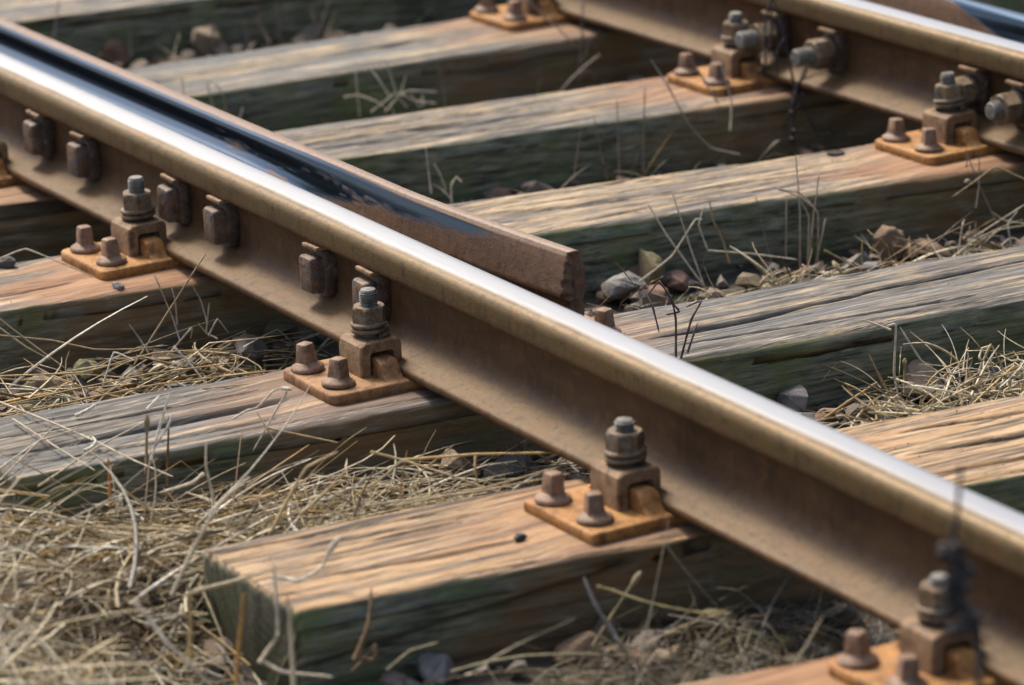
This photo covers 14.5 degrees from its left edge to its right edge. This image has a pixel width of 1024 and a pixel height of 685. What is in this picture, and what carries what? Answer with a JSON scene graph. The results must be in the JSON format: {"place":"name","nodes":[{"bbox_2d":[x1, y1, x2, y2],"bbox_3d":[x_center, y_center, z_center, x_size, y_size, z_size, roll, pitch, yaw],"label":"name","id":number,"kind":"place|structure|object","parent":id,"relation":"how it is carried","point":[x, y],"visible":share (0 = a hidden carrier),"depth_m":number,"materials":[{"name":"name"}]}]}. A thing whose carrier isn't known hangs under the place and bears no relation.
{"place":"outdoors","nodes":[
{"label":"outdoors","id":0,"kind":"place"},
{"bbox_2d":[98,7,787,197],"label":"dry grass","id":1,"kind":"structure","parent":0,"point":[337,31],"depth_m":7.51,"materials":[{"name":"plant"}]},
{"bbox_2d":[0,16,1023,684],"bbox_3d":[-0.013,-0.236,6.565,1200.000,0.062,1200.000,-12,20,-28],"label":"ground","id":2,"kind":"structure","parent":0,"point":[247,677],"depth_m":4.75,"materials":[{"name":"grey gravel"}]},
{"bbox_2d":[16,370,69,398],"bbox_3d":[-0.647,0.062,5.651,0.073,0.043,0.074,2,18,14],"label":"stone","id":3,"kind":"object","parent":2,"relation":"on","point":[37,384],"visible":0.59,"depth_m":5.62,"materials":[{"name":"beige stone"}]},
{"bbox_2d":[0,318,64,367],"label":"dry stalk","id":4,"kind":"object","parent":3,"relation":"on","point":[19,334],"visible":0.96,"depth_m":5.64,"materials":[{"name":"plant"}]},
{"bbox_2d":[0,335,167,349],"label":"dry stalk","id":5,"kind":"object","parent":2,"relation":"on","point":[79,345],"visible":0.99,"depth_m":5.65,"materials":[{"name":"plant"}]},
{"bbox_2d":[72,359,101,380],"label":"stone","id":6,"kind":"object","parent":2,"relation":"on","point":[81,363],"visible":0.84,"depth_m":5.68,"materials":[{"name":"beige stone"}]},
{"bbox_2d":[99,39,134,64],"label":"stone","id":7,"kind":"object","parent":2,"relation":"on","point":[114,51],"visible":0.86,"depth_m":7.59,"materials":[{"name":"stone"}]},
{"bbox_2d":[0,296,334,417],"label":"dry grass","id":8,"kind":"structure","parent":2,"relation":"on","point":[153,379],"depth_m":5.61,"materials":[{"name":"plant"}]},
{"bbox_2d":[0,348,220,376],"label":"dry stalk","id":9,"kind":"object","parent":8,"relation":"on","point":[99,367],"visible":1,"depth_m":5.48,"materials":[{"name":"plant"}]},
{"bbox_2d":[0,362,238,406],"bbox_3d":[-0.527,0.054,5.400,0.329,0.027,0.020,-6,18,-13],"label":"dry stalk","id":10,"kind":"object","parent":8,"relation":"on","point":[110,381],"visible":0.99,"depth_m":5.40,"materials":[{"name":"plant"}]},
{"bbox_2d":[134,253,205,364],"bbox_3d":[-0.481,-0.048,5.660,0.116,0.147,0.010,-9,18,-20],"label":"dry stalk","id":11,"kind":"object","parent":8,"relation":"on","point":[157,328],"visible":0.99,"depth_m":5.66,"materials":[{"name":"plant"}]},
{"bbox_2d":[154,274,192,355],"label":"dry stalk","id":12,"kind":"object","parent":8,"relation":"on","point":[181,339],"visible":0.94,"depth_m":5.74,"materials":[{"name":"plant"}]},
{"bbox_2d":[193,287,228,339],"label":"dry stalk","id":13,"kind":"object","parent":8,"relation":"on","point":[206,332],"visible":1,"depth_m":5.74,"materials":[{"name":"plant"}]},
{"bbox_2d":[166,417,169,485],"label":"dry stalk","id":14,"kind":"object","parent":2,"relation":"on","point":[167,465],"visible":0.94,"depth_m":5.08,"materials":[{"name":"plant"}]},
{"bbox_2d":[132,598,209,684],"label":"dry stalk","id":15,"kind":"object","parent":2,"relation":"on","point":[161,635],"visible":1,"depth_m":4.37,"materials":[{"name":"plant"}]},
{"bbox_2d":[188,592,192,661],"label":"dry stalk","id":16,"kind":"object","parent":2,"relation":"on","point":[190,654],"visible":0.96,"depth_m":4.43,"materials":[{"name":"plant"}]},
{"bbox_2d":[191,24,221,57],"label":"stone","id":17,"kind":"object","parent":2,"relation":"on","point":[206,39],"visible":0.98,"depth_m":7.62,"materials":[{"name":"brown stone"}]},
{"bbox_2d":[170,477,249,595],"bbox_3d":[-0.346,0.221,4.607,0.106,0.125,0.014,-9,19,-22],"label":"dry stalk","id":18,"kind":"object","parent":2,"relation":"on","point":[196,543],"visible":1,"depth_m":4.60,"materials":[{"name":"plant"}]},
{"bbox_2d":[204,357,234,377],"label":"stone","id":19,"kind":"object","parent":2,"relation":"on","point":[226,366],"visible":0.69,"depth_m":5.68,"materials":[{"name":"beige stone"}]},
{"bbox_2d":[234,593,244,682],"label":"dry stalk","id":20,"kind":"object","parent":2,"relation":"on","point":[237,660],"visible":1,"depth_m":4.39,"materials":[{"name":"plant"}]},
{"bbox_2d":[233,334,267,367],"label":"stone","id":21,"kind":"object","parent":2,"relation":"on","point":[259,345],"visible":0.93,"depth_m":5.75,"materials":[{"name":"grey stone"}]},
{"bbox_2d":[0,0,509,67],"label":"wooden sleeper","id":22,"kind":"object","parent":2,"relation":"on","point":[90,27],"visible":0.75,"depth_m":7.66,"materials":[{"name":"brown wood"}]},
{"bbox_2d":[264,320,290,337],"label":"stone","id":23,"kind":"object","parent":2,"relation":"on","point":[269,328],"visible":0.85,"depth_m":5.88,"materials":[{"name":"grey stone"}]},
{"bbox_2d":[286,595,295,684],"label":"dry stalk","id":24,"kind":"object","parent":2,"relation":"on","point":[292,663],"visible":1,"depth_m":4.40,"materials":[{"name":"plant"}]},
{"bbox_2d":[258,563,332,677],"bbox_3d":[-0.244,0.313,4.444,0.078,0.121,0.044,10,21,35],"label":"dry stalk","id":25,"kind":"object","parent":2,"relation":"on","point":[265,653],"visible":0.99,"depth_m":4.46,"materials":[{"name":"plant"}]},
{"bbox_2d":[0,379,614,684],"bbox_3d":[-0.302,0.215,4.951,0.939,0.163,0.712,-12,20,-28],"label":"dry grass","id":26,"kind":"structure","parent":2,"relation":"on","point":[306,498],"depth_m":4.95,"materials":[{"name":"plant"}]},
{"bbox_2d":[107,458,112,506],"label":"dry stalk","id":27,"kind":"object","parent":26,"relation":"on","point":[110,504],"visible":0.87,"depth_m":4.98,"materials":[{"name":"plant"}]},
{"bbox_2d":[160,441,214,506],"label":"dry stalk","id":28,"kind":"object","parent":26,"relation":"on","point":[201,475],"visible":0.94,"depth_m":4.92,"materials":[{"name":"plant"}]},
{"bbox_2d":[257,412,337,442],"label":"dry stalk","id":29,"kind":"object","parent":26,"relation":"on","point":[264,424],"visible":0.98,"depth_m":5.13,"materials":[{"name":"plant"}]},
{"bbox_2d":[269,451,337,532],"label":"dry stalk","id":30,"kind":"object","parent":26,"relation":"on","point":[292,492],"visible":1,"depth_m":4.83,"materials":[{"name":"plant"}]},
{"bbox_2d":[298,469,347,516],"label":"dry stalk","id":31,"kind":"object","parent":26,"relation":"on","point":[308,507],"visible":1,"depth_m":4.83,"materials":[{"name":"plant"}]},
{"bbox_2d":[367,450,493,490],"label":"dry stalk","id":32,"kind":"object","parent":26,"relation":"on","point":[401,460],"visible":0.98,"depth_m":4.98,"materials":[{"name":"plant"}]},
{"bbox_2d":[402,451,553,483],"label":"dry stalk","id":33,"kind":"object","parent":26,"relation":"on","point":[458,455],"visible":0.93,"depth_m":5.00,"materials":[{"name":"plant"}]},
{"bbox_2d":[350,589,376,671],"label":"dry stalk","id":34,"kind":"object","parent":2,"relation":"on","point":[358,653],"visible":1,"depth_m":4.54,"materials":[{"name":"plant"}]},
{"bbox_2d":[343,59,436,115],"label":"grass tuft","id":35,"kind":"object","parent":2,"relation":"on","point":[395,99],"visible":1,"depth_m":7.00,"materials":[{"name":"plant"}]},
{"bbox_2d":[206,420,589,514],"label":"dry grass","id":36,"kind":"structure","parent":2,"relation":"on","point":[552,463],"depth_m":5.15,"materials":[{"name":"plant"}]},
{"bbox_2d":[386,642,438,671],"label":"dry stalk","id":37,"kind":"object","parent":2,"relation":"on","point":[392,665],"visible":1,"depth_m":4.55,"materials":[{"name":"plant"}]},
{"bbox_2d":[406,652,458,684],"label":"stone","id":38,"kind":"object","parent":2,"relation":"on","point":[435,668],"visible":1,"depth_m":4.61,"materials":[{"name":"grey stone"}]},
{"bbox_2d":[425,146,461,202],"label":"dry stalk","id":39,"kind":"object","parent":2,"relation":"on","point":[441,179],"visible":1,"depth_m":6.49,"materials":[{"name":"plant"}]},
{"bbox_2d":[438,448,478,485],"bbox_3d":[-0.070,0.164,5.213,0.050,0.053,0.058,-10,20,-41],"label":"stone","id":40,"kind":"object","parent":2,"relation":"on","point":[453,462],"visible":0.56,"depth_m":5.19,"materials":[{"name":"beige stone"}]},
{"bbox_2d":[0,76,922,262],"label":"wooden sleeper","id":41,"kind":"object","parent":2,"relation":"on","point":[494,143],"visible":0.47,"depth_m":6.65,"materials":[{"name":"brown wood"}]},
{"bbox_2d":[0,140,25,187],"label":"rail fastening","id":42,"kind":"object","parent":41,"relation":"on","point":[7,179],"visible":0.06,"depth_m":6.37,"materials":[{"name":"brown metal"}]},
{"bbox_2d":[667,11,786,96],"bbox_3d":[0.446,-0.516,6.870,0.352,0.120,0.152,-13,20,-30],"label":"rail fastening","id":43,"kind":"object","parent":41,"relation":"on","point":[739,66],"visible":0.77,"depth_m":6.80,"materials":[{"name":"brown metal"}]},
{"bbox_2d":[555,0,1023,155],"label":"running rail","id":44,"kind":"object","parent":41,"relation":"on","point":[882,59],"visible":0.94,"depth_m":6.63,"materials":[{"name":"metal"}]},
{"bbox_2d":[483,454,524,486],"bbox_3d":[-0.007,0.171,5.212,0.058,0.038,0.040,-18,20,-7],"label":"stone","id":45,"kind":"object","parent":2,"relation":"on","point":[495,468],"visible":0.59,"depth_m":5.21,"materials":[{"name":"grey stone"}]},
{"bbox_2d":[0,245,1023,543],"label":"wooden sleeper","id":46,"kind":"object","parent":2,"relation":"on","point":[768,343],"visible":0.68,"depth_m":5.33,"materials":[{"name":"brown wood"}]},
{"bbox_2d":[0,427,82,467],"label":"dry stalk","id":47,"kind":"object","parent":46,"relation":"on","point":[16,456],"visible":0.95,"depth_m":5.11,"materials":[{"name":"plant"}]},
{"bbox_2d":[12,418,93,469],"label":"dry stalk","id":48,"kind":"object","parent":46,"relation":"on","point":[35,433],"visible":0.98,"depth_m":5.12,"materials":[{"name":"plant"}]},
{"bbox_2d":[0,401,172,479],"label":"dry stalk","id":49,"kind":"object","parent":46,"relation":"on","point":[33,446],"visible":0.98,"depth_m":5.12,"materials":[{"name":"plant"}]},
{"bbox_2d":[38,417,152,486],"bbox_3d":[-0.526,0.137,5.082,0.010,0.008,0.266,7,19,27],"label":"dry stalk","id":50,"kind":"object","parent":46,"relation":"on","point":[70,464],"visible":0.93,"depth_m":5.07,"materials":[{"name":"plant"}]},
{"bbox_2d":[144,414,149,473],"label":"dry stalk","id":51,"kind":"object","parent":46,"relation":"on","point":[147,423],"visible":0.92,"depth_m":5.07,"materials":[{"name":"plant"}]},
{"bbox_2d":[150,392,172,460],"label":"dry stalk","id":52,"kind":"object","parent":46,"relation":"on","point":[156,441],"visible":0.96,"depth_m":5.07,"materials":[{"name":"plant"}]},
{"bbox_2d":[232,387,291,450],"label":"dry stalk","id":53,"kind":"object","parent":46,"relation":"on","point":[263,401],"visible":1,"depth_m":5.11,"materials":[{"name":"plant"}]},
{"bbox_2d":[283,287,625,405],"bbox_3d":[-0.075,-0.034,5.379,0.454,0.126,0.156,-12,20,-28],"label":"rail fastening","id":54,"kind":"object","parent":46,"relation":"on","point":[363,365],"visible":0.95,"depth_m":5.29,"materials":[{"name":"brown metal"}]},
{"bbox_2d":[0,17,586,315],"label":"check rail","id":55,"kind":"object","parent":54,"relation":"on","point":[547,269],"visible":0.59,"depth_m":5.73,"materials":[{"name":"metal"}]},
{"bbox_2d":[645,280,701,357],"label":"dead weed","id":56,"kind":"object","parent":46,"relation":"on","point":[674,306],"visible":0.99,"depth_m":5.37,"materials":[{"name":"plant"}]},
{"bbox_2d":[0,143,1023,384],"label":"wooden sleeper","id":57,"kind":"object","parent":2,"relation":"on","point":[873,197],"visible":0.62,"depth_m":6.12,"materials":[{"name":"brown wood"}]},
{"bbox_2d":[0,256,15,268],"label":"stone","id":58,"kind":"object","parent":57,"relation":"on","point":[8,262],"visible":0.96,"depth_m":5.92,"materials":[{"name":"grey stone"}]},
{"bbox_2d":[0,248,93,276],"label":"dry stalk","id":59,"kind":"object","parent":57,"relation":"on","point":[44,256],"visible":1,"depth_m":5.85,"materials":[{"name":"plant"}]},
{"bbox_2d":[61,175,185,280],"bbox_3d":[-0.439,-0.207,5.980,0.454,0.126,0.152,-12,20,-29],"label":"rail fastening","id":60,"kind":"object","parent":57,"relation":"on","point":[133,245],"visible":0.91,"depth_m":5.89,"materials":[{"name":"brown metal"}]},
{"bbox_2d":[0,53,1023,684],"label":"running rail","id":61,"kind":"object","parent":57,"relation":"on","point":[856,523],"visible":0.94,"depth_m":5.03,"materials":[{"name":"metal"}]},
{"bbox_2d":[875,72,1005,165],"bbox_3d":[0.757,-0.381,6.396,0.352,0.122,0.152,-13,20,-30],"label":"rail fastening","id":62,"kind":"object","parent":57,"relation":"on","point":[947,133],"visible":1,"depth_m":6.33,"materials":[{"name":"brown metal"}]},
{"bbox_2d":[864,0,1023,43],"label":"check rail","id":63,"kind":"object","parent":57,"relation":"on","point":[989,19],"visible":0.23,"depth_m":6.55,"materials":[{"name":"metal"}]},
{"bbox_2d":[451,652,665,672],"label":"dry stalk","id":64,"kind":"object","parent":2,"relation":"on","point":[522,656],"visible":0.93,"depth_m":4.55,"materials":[{"name":"plant"}]},
{"bbox_2d":[125,0,1023,131],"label":"wooden sleeper","id":65,"kind":"object","parent":2,"relation":"on","point":[309,84],"visible":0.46,"depth_m":7.14,"materials":[{"name":"brown wood"}]},
{"bbox_2d":[7,59,1006,670],"bbox_3d":[0.112,-0.074,5.705,2.244,0.002,3.442,-12,20,-28],"label":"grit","id":66,"kind":"object","parent":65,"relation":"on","point":[659,337],"visible":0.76,"depth_m":5.49,"materials":[{"name":"stone"}]},
{"bbox_2d":[470,0,580,31],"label":"rail fastening","id":67,"kind":"object","parent":65,"relation":"on","point":[516,15],"visible":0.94,"depth_m":7.31,"materials":[{"name":"brown metal"}]},
{"bbox_2d":[553,631,603,667],"bbox_3d":[0.077,0.361,4.651,0.064,0.046,0.052,-24,28,-34],"label":"stone","id":68,"kind":"object","parent":2,"relation":"on","point":[563,646],"visible":0.62,"depth_m":4.64,"materials":[{"name":"stone"}]},
{"bbox_2d":[578,0,596,81],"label":"dead weed","id":69,"kind":"object","parent":2,"relation":"on","point":[580,63],"visible":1,"depth_m":7.20,"materials":[{"name":"plant"}]},
{"bbox_2d":[583,577,624,650],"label":"dry twig","id":70,"kind":"object","parent":2,"relation":"on","point":[609,626],"visible":0.96,"depth_m":4.61,"materials":[{"name":"plant"}]},
{"bbox_2d":[204,395,1023,684],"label":"wooden sleeper","id":71,"kind":"object","parent":2,"relation":"on","point":[467,605],"visible":0.55,"depth_m":4.70,"materials":[{"name":"brown wood"}]},
{"bbox_2d":[184,571,264,596],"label":"dry stalk","id":72,"kind":"object","parent":71,"relation":"on","point":[205,588],"visible":0.96,"depth_m":4.57,"materials":[{"name":"plant"}]},
{"bbox_2d":[270,537,339,582],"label":"dry stalk","id":73,"kind":"object","parent":71,"relation":"on","point":[333,545],"visible":0.96,"depth_m":4.59,"materials":[{"name":"plant"}]},
{"bbox_2d":[368,467,569,506],"bbox_3d":[-0.052,0.179,4.899,0.258,0.004,0.031,-10,19,-24],"label":"dry stalk","id":74,"kind":"object","parent":71,"relation":"on","point":[426,498],"visible":0.93,"depth_m":4.89,"materials":[{"name":"plant"}]},
{"bbox_2d":[524,417,688,545],"bbox_3d":[0.201,0.132,4.827,0.352,0.117,0.156,-12,20,-29],"label":"rail fastening","id":75,"kind":"object","parent":71,"relation":"on","point":[617,498],"visible":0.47,"depth_m":4.76,"materials":[{"name":"brown metal"}]},
{"bbox_2d":[601,271,648,299],"bbox_3d":[0.172,-0.083,5.986,0.069,0.057,0.088,-7,18,-16],"label":"stone","id":76,"kind":"object","parent":2,"relation":"on","point":[620,286],"visible":0.94,"depth_m":5.98,"materials":[{"name":"grey stone"}]},
{"bbox_2d":[639,218,702,281],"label":"dry stalk","id":77,"kind":"object","parent":76,"relation":"on","point":[660,265],"visible":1,"depth_m":5.99,"materials":[{"name":"plant"}]},
{"bbox_2d":[630,91,645,175],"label":"dry stalk","id":78,"kind":"object","parent":2,"relation":"on","point":[643,141],"visible":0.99,"depth_m":6.63,"materials":[{"name":"plant"}]},
{"bbox_2d":[624,648,657,677],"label":"stone","id":79,"kind":"object","parent":2,"relation":"on","point":[636,663],"visible":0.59,"depth_m":4.59,"materials":[{"name":"stone"}]},
{"bbox_2d":[638,249,665,285],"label":"stone","id":80,"kind":"object","parent":2,"relation":"on","point":[648,262],"visible":0.76,"depth_m":6.04,"materials":[{"name":"beige stone"}]},
{"bbox_2d":[651,647,685,676],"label":"stone","id":81,"kind":"object","parent":2,"relation":"on","point":[675,653],"visible":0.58,"depth_m":4.59,"materials":[{"name":"brown stone"}]},
{"bbox_2d":[647,192,706,289],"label":"dry stalk","id":82,"kind":"object","parent":2,"relation":"on","point":[701,281],"visible":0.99,"depth_m":5.99,"materials":[{"name":"plant"}]},
{"bbox_2d":[666,270,689,290],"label":"stone","id":83,"kind":"object","parent":2,"relation":"on","point":[679,279],"visible":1,"depth_m":6.05,"materials":[{"name":"brown stone"}]},
{"bbox_2d":[471,520,898,684],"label":"dry grass","id":84,"kind":"structure","parent":2,"relation":"on","point":[742,654],"depth_m":4.59,"materials":[{"name":"plant"}]},
{"bbox_2d":[591,571,641,646],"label":"dry stalk","id":85,"kind":"object","parent":84,"relation":"on","point":[636,578],"visible":1,"depth_m":4.61,"materials":[{"name":"plant"}]},
{"bbox_2d":[597,585,729,613],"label":"dry stalk","id":86,"kind":"object","parent":84,"relation":"on","point":[639,599],"visible":0.98,"depth_m":4.58,"materials":[{"name":"plant"}]},
{"bbox_2d":[651,60,739,155],"bbox_3d":[0.299,-0.386,6.645,0.151,0.156,0.021,4,18,20],"label":"dry stalk","id":87,"kind":"object","parent":2,"relation":"on","point":[697,134],"visible":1,"depth_m":6.65,"materials":[{"name":"plant"}]},
{"bbox_2d":[694,608,735,636],"bbox_3d":[0.240,0.327,4.705,0.050,0.032,0.040,1,23,-35],"label":"stone","id":88,"kind":"object","parent":2,"relation":"on","point":[719,617],"visible":0.62,"depth_m":4.70,"materials":[{"name":"brown stone"}]},
{"bbox_2d":[698,206,796,259],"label":"dry stalk","id":89,"kind":"object","parent":2,"relation":"on","point":[719,251],"visible":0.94,"depth_m":6.06,"materials":[{"name":"plant"}]},
{"bbox_2d":[754,0,818,148],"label":"dead weed","id":90,"kind":"object","parent":2,"relation":"on","point":[793,130],"visible":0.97,"depth_m":6.72,"materials":[{"name":"plant"}]},
{"bbox_2d":[683,642,893,684],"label":"wooden sleeper","id":91,"kind":"object","parent":2,"relation":"on","point":[814,672],"visible":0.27,"depth_m":4.30,"materials":[{"name":"brown wood"}]},
{"bbox_2d":[828,572,1005,684],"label":"rail fastening","id":92,"kind":"object","parent":91,"relation":"on","point":[926,649],"visible":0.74,"depth_m":4.24,"materials":[{"name":"brown metal"}]},
{"bbox_2d":[777,385,807,411],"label":"stone","id":93,"kind":"object","parent":2,"relation":"on","point":[794,398],"visible":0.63,"depth_m":5.42,"materials":[{"name":"grey stone"}]},
{"bbox_2d":[773,153,825,266],"bbox_3d":[0.439,-0.201,6.129,0.069,0.163,0.068,-12,20,-28],"label":"grass tuft","id":94,"kind":"object","parent":2,"relation":"on","point":[814,210],"visible":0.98,"depth_m":6.13,"materials":[{"name":"plant"}]},
{"bbox_2d":[807,408,845,423],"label":"stone","id":95,"kind":"object","parent":2,"relation":"on","point":[821,413],"visible":0.77,"depth_m":5.37,"materials":[{"name":"beige stone"}]},
{"bbox_2d":[819,355,894,421],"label":"dry stalk","id":96,"kind":"object","parent":2,"relation":"on","point":[853,398],"visible":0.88,"depth_m":5.32,"materials":[{"name":"plant"}]},
{"bbox_2d":[872,225,905,265],"bbox_3d":[0.566,-0.128,6.104,0.055,0.086,0.111,1,18,11],"label":"stone","id":97,"kind":"object","parent":2,"relation":"on","point":[888,235],"visible":0.75,"depth_m":6.11,"materials":[{"name":"brown stone"}]},
{"bbox_2d":[865,320,945,403],"bbox_3d":[0.523,0.027,5.362,0.113,0.109,0.032,2,18,12],"label":"dry stalk","id":98,"kind":"object","parent":2,"relation":"on","point":[912,347],"visible":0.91,"depth_m":5.37,"materials":[{"name":"plant"}]},
{"bbox_2d":[815,325,1023,429],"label":"dry grass","id":99,"kind":"structure","parent":2,"relation":"on","point":[1007,390],"depth_m":5.27,"materials":[{"name":"plant"}]},
{"bbox_2d":[899,359,943,400],"bbox_3d":[0.560,0.055,5.517,0.063,0.057,0.076,-5,18,-10],"label":"stone","id":100,"kind":"object","parent":2,"relation":"on","point":[914,365],"visible":0.48,"depth_m":5.50,"materials":[{"name":"grey stone"}]},
{"bbox_2d":[913,241,948,258],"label":"stone","id":101,"kind":"object","parent":2,"relation":"on","point":[937,247],"visible":0.66,"depth_m":6.13,"materials":[{"name":"brown stone"}]},
{"bbox_2d":[935,464,989,684],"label":"dead weed","id":102,"kind":"object","parent":2,"relation":"on","point":[951,555],"visible":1,"depth_m":3.60,"materials":[{"name":"plant"}]},
{"bbox_2d":[963,149,998,227],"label":"dry stalk","id":103,"kind":"object","parent":2,"relation":"on","point":[980,186],"visible":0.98,"depth_m":6.24,"materials":[{"name":"plant"}]},
{"bbox_2d":[957,205,1023,251],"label":"grass tuft","id":104,"kind":"object","parent":2,"relation":"on","point":[1008,227],"visible":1,"depth_m":6.11,"materials":[{"name":"plant"}]},
{"bbox_2d":[586,213,1021,316],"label":"dry grass","id":105,"kind":"structure","parent":0,"point":[839,271],"depth_m":6.01,"materials":[{"name":"plant"}]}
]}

